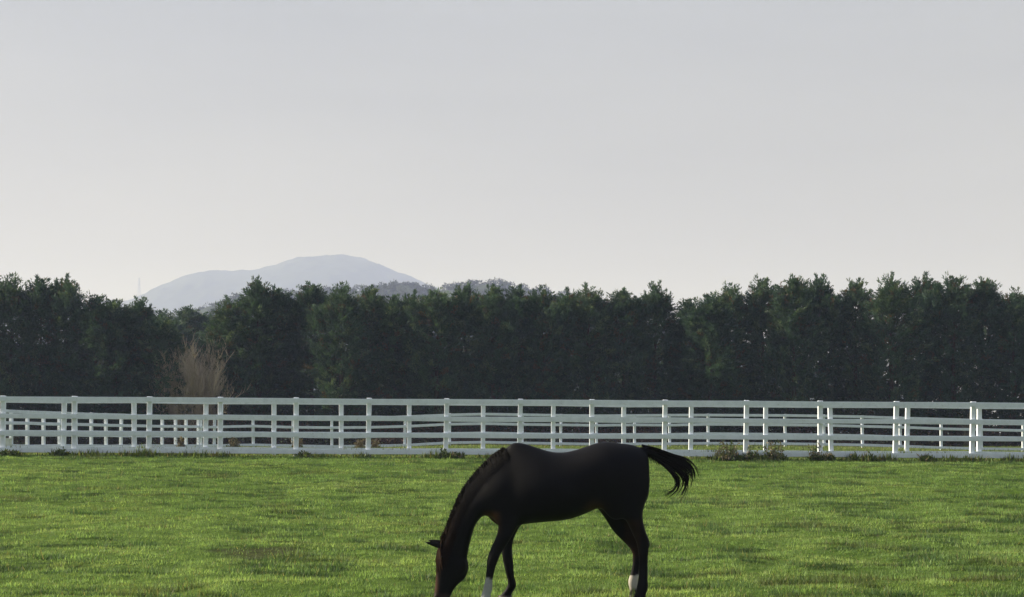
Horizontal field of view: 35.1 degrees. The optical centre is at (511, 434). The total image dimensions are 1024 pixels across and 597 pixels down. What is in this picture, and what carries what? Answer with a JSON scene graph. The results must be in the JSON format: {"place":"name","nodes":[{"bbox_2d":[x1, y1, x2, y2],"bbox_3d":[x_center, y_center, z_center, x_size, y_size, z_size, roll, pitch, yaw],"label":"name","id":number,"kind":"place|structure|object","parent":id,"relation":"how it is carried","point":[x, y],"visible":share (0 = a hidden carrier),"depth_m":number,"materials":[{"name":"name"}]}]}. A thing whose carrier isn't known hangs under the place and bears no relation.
{"place":"outdoors","nodes":[
{"label":"outdoors","id":0,"kind":"place"},
{"bbox_2d":[6,438,12,445],"bbox_3d":[-16.270,0.317,52.000,0.440,0.438,0.320,0,0,0],"label":"white tub","id":1,"kind":"object","parent":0,"point":[8,441],"visible":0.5,"depth_m":51.87,"materials":[{"name":"plastic"}]},
{"bbox_2d":[3,254,440,343],"bbox_3d":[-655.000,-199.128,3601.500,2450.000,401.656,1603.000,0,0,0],"label":"mountain","id":2,"kind":"structure","parent":0,"point":[197,290],"depth_m":3397.13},
{"bbox_2d":[7,284,948,435],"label":"wooded hill","id":3,"kind":"structure","parent":0,"point":[481,288],"depth_m":958.56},
{"bbox_2d":[87,277,660,361],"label":"woods","id":4,"kind":"object","parent":3,"relation":"on","point":[413,285],"visible":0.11,"depth_m":968.32,"materials":[{"name":"green plant"}]},
{"bbox_2d":[0,437,1023,596],"bbox_3d":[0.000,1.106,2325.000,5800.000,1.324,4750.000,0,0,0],"label":"meadow ground","id":5,"kind":"structure","parent":0,"point":[260,554],"depth_m":24.07,"materials":[{"name":"green plant"}]},
{"bbox_2d":[0,448,20,455],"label":"weed clump","id":6,"kind":"object","parent":5,"relation":"on","point":[5,452],"visible":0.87,"depth_m":39.65,"materials":[{"name":"green plant"}]},
{"bbox_2d":[0,271,60,442],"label":"conifer","id":7,"kind":"object","parent":5,"relation":"on","point":[8,291],"visible":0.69,"depth_m":99.41,"materials":[{"name":"green plant"}]},
{"bbox_2d":[0,274,82,444],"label":"conifer","id":8,"kind":"object","parent":5,"relation":"on","point":[38,296],"visible":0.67,"depth_m":99.20,"materials":[{"name":"green plant"}]},
{"bbox_2d":[47,446,70,455],"bbox_3d":[-11.117,0.454,39.807,0.581,0.386,0.548,0,0,26],"label":"weed clump","id":9,"kind":"object","parent":5,"relation":"on","point":[61,452],"visible":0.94,"depth_m":39.68,"materials":[{"name":"green plant"}]},
{"bbox_2d":[32,273,101,443],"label":"conifer","id":10,"kind":"object","parent":5,"relation":"on","point":[66,298],"visible":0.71,"depth_m":99.22,"materials":[{"name":"green plant"}]},
{"bbox_2d":[50,291,142,443],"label":"conifer","id":11,"kind":"object","parent":5,"relation":"on","point":[87,317],"visible":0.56,"depth_m":98.33,"materials":[{"name":"green plant"}]},
{"bbox_2d":[6,409,200,446],"bbox_3d":[-16.710,-0.051,62.547,0.836,1.798,18.031,0,0,17],"label":"white paddock fence","id":12,"kind":"object","parent":5,"relation":"on","point":[90,424],"visible":0.38,"depth_m":63.96,"materials":[{"name":"paint"}]},
{"bbox_2d":[60,298,162,444],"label":"conifer","id":13,"kind":"object","parent":5,"relation":"on","point":[119,317],"visible":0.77,"depth_m":98.24,"materials":[{"name":"green plant"}]},
{"bbox_2d":[101,295,183,441],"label":"conifer","id":14,"kind":"object","parent":5,"relation":"on","point":[148,313],"visible":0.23,"depth_m":99.66,"materials":[{"name":"green plant"}]},
{"bbox_2d":[111,314,194,443],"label":"conifer","id":15,"kind":"object","parent":5,"relation":"on","point":[156,330],"visible":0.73,"depth_m":98.11,"materials":[{"name":"green plant"}]},
{"bbox_2d":[154,308,175,320],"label":"tree","id":16,"kind":"object","parent":5,"relation":"on","point":[168,315],"depth_m":149.66,"materials":[{"name":"green plant"}]},
{"bbox_2d":[175,436,185,446],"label":"dry plant","id":17,"kind":"object","parent":5,"relation":"on","point":[181,442],"visible":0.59,"depth_m":68.94,"materials":[{"name":"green plant"}]},
{"bbox_2d":[170,319,205,362],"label":"tree","id":18,"kind":"object","parent":5,"relation":"on","point":[188,335],"visible":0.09,"depth_m":133.75,"materials":[{"name":"green plant"}]},
{"bbox_2d":[170,304,217,356],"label":"tree","id":19,"kind":"object","parent":5,"relation":"on","point":[192,318],"visible":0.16,"depth_m":137.20,"materials":[{"name":"green plant"}]},
{"bbox_2d":[149,332,250,443],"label":"bare bush","id":20,"kind":"object","parent":5,"relation":"on","point":[199,383],"visible":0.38,"depth_m":97.94,"materials":[{"name":"plant"}]},
{"bbox_2d":[180,295,270,443],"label":"conifer","id":21,"kind":"object","parent":5,"relation":"on","point":[218,324],"visible":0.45,"depth_m":100.03,"materials":[{"name":"green plant"}]},
{"bbox_2d":[201,331,250,424],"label":"tree","id":22,"kind":"object","parent":5,"relation":"on","point":[219,352],"visible":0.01,"depth_m":131.21,"materials":[{"name":"green plant"}]},
{"bbox_2d":[226,437,240,446],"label":"dry plant","id":23,"kind":"object","parent":5,"relation":"on","point":[235,444],"visible":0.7,"depth_m":70.66,"materials":[{"name":"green plant"}]},
{"bbox_2d":[215,276,303,442],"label":"conifer","id":24,"kind":"object","parent":5,"relation":"on","point":[256,301],"visible":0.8,"depth_m":99.46,"materials":[{"name":"green plant"}]},
{"bbox_2d":[237,284,313,443],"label":"conifer","id":25,"kind":"object","parent":5,"relation":"on","point":[281,327],"visible":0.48,"depth_m":100.36,"materials":[{"name":"green plant"}]},
{"bbox_2d":[290,438,302,447],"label":"dry plant","id":26,"kind":"object","parent":5,"relation":"on","point":[300,444],"visible":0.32,"depth_m":70.79,"materials":[{"name":"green plant"}]},
{"bbox_2d":[294,450,312,457],"bbox_3d":[-5.138,0.514,39.777,0.486,0.324,0.479,0,0,-36],"label":"weed clump","id":27,"kind":"object","parent":5,"relation":"on","point":[303,454],"visible":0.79,"depth_m":39.73,"materials":[{"name":"green plant"}]},
{"bbox_2d":[268,281,352,444],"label":"conifer","id":28,"kind":"object","parent":5,"relation":"on","point":[314,294],"visible":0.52,"depth_m":100.17,"materials":[{"name":"green plant"}]},
{"bbox_2d":[300,280,387,444],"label":"conifer","id":29,"kind":"object","parent":5,"relation":"on","point":[341,308],"visible":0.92,"depth_m":98.02,"materials":[{"name":"green plant"}]},
{"bbox_2d":[354,438,365,447],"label":"dry plant","id":30,"kind":"object","parent":5,"relation":"on","point":[359,443],"visible":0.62,"depth_m":70.71,"materials":[{"name":"brown plant"}]},
{"bbox_2d":[335,284,407,431],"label":"conifer","id":31,"kind":"object","parent":5,"relation":"on","point":[369,301],"visible":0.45,"depth_m":100.01,"materials":[{"name":"green plant"}]},
{"bbox_2d":[371,439,382,447],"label":"dry plant","id":32,"kind":"object","parent":5,"relation":"on","point":[375,444],"visible":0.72,"depth_m":70.72,"materials":[{"name":"brown plant"}]},
{"bbox_2d":[353,293,439,443],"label":"conifer","id":33,"kind":"object","parent":5,"relation":"on","point":[390,313],"visible":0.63,"depth_m":99.28,"materials":[{"name":"green plant"}]},
{"bbox_2d":[379,289,450,442],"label":"conifer","id":34,"kind":"object","parent":5,"relation":"on","point":[411,305],"visible":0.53,"depth_m":99.42,"materials":[{"name":"green plant"}]},
{"bbox_2d":[385,287,479,441],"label":"conifer","id":35,"kind":"object","parent":5,"relation":"on","point":[438,314],"visible":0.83,"depth_m":98.68,"materials":[{"name":"green plant"}]},
{"bbox_2d":[439,448,450,457],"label":"weed clump","id":36,"kind":"object","parent":5,"relation":"on","point":[441,454],"visible":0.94,"depth_m":39.72,"materials":[{"name":"green plant"}]},
{"bbox_2d":[447,451,465,458],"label":"weed clump","id":37,"kind":"object","parent":5,"relation":"on","point":[456,455],"visible":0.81,"depth_m":39.71,"materials":[{"name":"green plant"}]},
{"bbox_2d":[425,281,504,438],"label":"conifer","id":38,"kind":"object","parent":5,"relation":"on","point":[466,297],"visible":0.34,"depth_m":99.86,"materials":[{"name":"green plant"}]},
{"bbox_2d":[450,283,534,439],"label":"conifer","id":39,"kind":"object","parent":5,"relation":"on","point":[490,306],"visible":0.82,"depth_m":98.70,"materials":[{"name":"green plant"}]},
{"bbox_2d":[0,314,1022,446],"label":"undergrowth","id":40,"kind":"object","parent":5,"relation":"on","point":[33,440],"visible":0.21,"depth_m":97.60,"materials":[{"name":"green plant"}]},
{"bbox_2d":[0,396,1023,459],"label":"white paddock fence","id":41,"kind":"object","parent":5,"relation":"on","point":[591,436],"visible":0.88,"depth_m":39.90,"materials":[{"name":"paint"}]},
{"bbox_2d":[6,401,1023,456],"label":"white paddock fence","id":42,"kind":"object","parent":5,"relation":"on","point":[553,414],"visible":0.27,"depth_m":42.90,"materials":[{"name":"paint"}]},
{"bbox_2d":[477,284,552,440],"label":"conifer","id":43,"kind":"object","parent":5,"relation":"on","point":[517,303],"visible":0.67,"depth_m":99.03,"materials":[{"name":"green plant"}]},
{"bbox_2d":[501,284,577,441],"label":"conifer","id":44,"kind":"object","parent":5,"relation":"on","point":[543,304],"visible":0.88,"depth_m":98.86,"materials":[{"name":"green plant"}]},
{"bbox_2d":[425,442,699,596],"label":"horse","id":45,"kind":"object","parent":5,"relation":"on","point":[510,490],"visible":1,"depth_m":16.32},
{"bbox_2d":[526,287,602,445],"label":"conifer","id":46,"kind":"object","parent":5,"relation":"on","point":[572,295],"visible":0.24,"depth_m":100.06,"materials":[{"name":"green plant"}]},
{"bbox_2d":[545,281,630,432],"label":"conifer","id":47,"kind":"object","parent":5,"relation":"on","point":[594,307],"visible":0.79,"depth_m":99.41,"materials":[{"name":"green plant"}]},
{"bbox_2d":[200,413,1023,450],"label":"white paddock fence","id":48,"kind":"object","parent":5,"relation":"on","point":[331,427],"visible":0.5,"depth_m":71.90,"materials":[{"name":"paint"}]},
{"bbox_2d":[578,287,672,431],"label":"conifer","id":49,"kind":"object","parent":5,"relation":"on","point":[625,312],"visible":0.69,"depth_m":99.48,"materials":[{"name":"green plant"}]},
{"bbox_2d":[615,280,692,442],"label":"conifer","id":50,"kind":"object","parent":5,"relation":"on","point":[657,308],"visible":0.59,"depth_m":100.25,"materials":[{"name":"green plant"}]},
{"bbox_2d":[646,297,724,432],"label":"conifer","id":51,"kind":"object","parent":5,"relation":"on","point":[684,315],"visible":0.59,"depth_m":99.31,"materials":[{"name":"green plant"}]},
{"bbox_2d":[659,292,754,439],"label":"conifer","id":52,"kind":"object","parent":5,"relation":"on","point":[716,315],"visible":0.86,"depth_m":98.02,"materials":[{"name":"green plant"}]},
{"bbox_2d":[707,439,742,460],"bbox_3d":[5.292,0.401,39.748,0.880,0.652,0.781,0,0,-22],"label":"weed clump","id":53,"kind":"object","parent":5,"relation":"on","point":[732,451],"visible":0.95,"depth_m":39.66,"materials":[{"name":"green plant"}]},
{"bbox_2d":[692,280,771,440],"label":"conifer","id":54,"kind":"object","parent":5,"relation":"on","point":[733,299],"visible":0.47,"depth_m":99.89,"materials":[{"name":"green plant"}]},
{"bbox_2d":[741,445,761,460],"bbox_3d":[5.840,0.480,39.754,0.672,0.500,0.674,0,0,0],"label":"weed clump","id":55,"kind":"object","parent":5,"relation":"on","point":[752,455],"visible":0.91,"depth_m":39.70,"materials":[{"name":"green plant"}]},
{"bbox_2d":[729,274,802,432],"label":"conifer","id":56,"kind":"object","parent":5,"relation":"on","point":[759,295],"visible":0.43,"depth_m":100.09,"materials":[{"name":"green plant"}]},
{"bbox_2d":[759,439,786,460],"bbox_3d":[6.415,0.424,39.778,0.781,0.675,0.760,0,0,0],"label":"weed clump","id":57,"kind":"object","parent":5,"relation":"on","point":[775,455],"visible":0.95,"depth_m":39.68,"materials":[{"name":"green plant"}]},
{"bbox_2d":[743,273,844,441],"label":"conifer","id":58,"kind":"object","parent":5,"relation":"on","point":[792,298],"visible":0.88,"depth_m":98.10,"materials":[{"name":"green plant"}]},
{"bbox_2d":[806,443,821,460],"bbox_3d":[7.444,0.426,39.777,0.435,0.612,0.470,0,0,-32],"label":"weed clump","id":59,"kind":"object","parent":5,"relation":"on","point":[813,456],"visible":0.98,"depth_m":39.73,"materials":[{"name":"green plant"}]},
{"bbox_2d":[780,273,862,442],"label":"conifer","id":60,"kind":"object","parent":5,"relation":"on","point":[825,296],"visible":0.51,"depth_m":99.93,"materials":[{"name":"green plant"}]},
{"bbox_2d":[817,451,835,460],"bbox_3d":[7.710,0.547,39.811,0.544,0.364,0.596,0,0,17],"label":"weed clump","id":61,"kind":"object","parent":5,"relation":"on","point":[830,457],"visible":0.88,"depth_m":39.69,"materials":[{"name":"green plant"}]},
{"bbox_2d":[847,451,860,460],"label":"weed clump","id":62,"kind":"object","parent":5,"relation":"on","point":[855,457],"visible":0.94,"depth_m":39.70,"materials":[{"name":"green plant"}]},
{"bbox_2d":[813,277,895,442],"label":"conifer","id":63,"kind":"object","parent":5,"relation":"on","point":[855,294],"visible":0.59,"depth_m":99.76,"materials":[{"name":"green plant"}]},
{"bbox_2d":[863,450,875,460],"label":"weed clump","id":64,"kind":"object","parent":5,"relation":"on","point":[873,457],"visible":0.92,"depth_m":39.72,"materials":[{"name":"green plant"}]},
{"bbox_2d":[845,271,939,441],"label":"conifer","id":65,"kind":"object","parent":5,"relation":"on","point":[892,301],"visible":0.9,"depth_m":98.28,"materials":[{"name":"green plant"}]},
{"bbox_2d":[916,453,934,461],"bbox_3d":[10.160,0.590,39.788,0.447,0.341,0.407,0,0,39],"label":"weed clump","id":66,"kind":"object","parent":5,"relation":"on","point":[925,457],"visible":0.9,"depth_m":39.71,"materials":[{"name":"green plant"}]},
{"bbox_2d":[893,271,960,445],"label":"conifer","id":67,"kind":"object","parent":5,"relation":"on","point":[929,293],"visible":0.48,"depth_m":100.01,"materials":[{"name":"green plant"}]},
{"bbox_2d":[911,271,1002,445],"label":"conifer","id":68,"kind":"object","parent":5,"relation":"on","point":[961,297],"visible":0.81,"depth_m":99.08,"materials":[{"name":"green plant"}]},
{"bbox_2d":[957,412,976,446],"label":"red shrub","id":69,"kind":"object","parent":5,"relation":"on","point":[966,443],"visible":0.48,"depth_m":95.45,"materials":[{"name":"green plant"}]},
{"bbox_2d":[941,276,1023,445],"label":"conifer","id":70,"kind":"object","parent":5,"relation":"on","point":[985,292],"visible":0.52,"depth_m":99.62,"materials":[{"name":"green plant"}]},
{"bbox_2d":[971,285,1023,445],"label":"conifer","id":71,"kind":"object","parent":5,"relation":"on","point":[1011,307],"visible":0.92,"depth_m":98.83,"materials":[{"name":"green plant"}]},
{"bbox_2d":[991,298,1023,418],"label":"conifer","id":72,"kind":"object","parent":5,"relation":"on","point":[1017,379],"visible":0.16,"depth_m":99.94,"materials":[{"name":"green plant"}]},
{"bbox_2d":[0,0,1023,432],"label":"sky","id":73,"kind":"structure","parent":0,"point":[691,146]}
]}

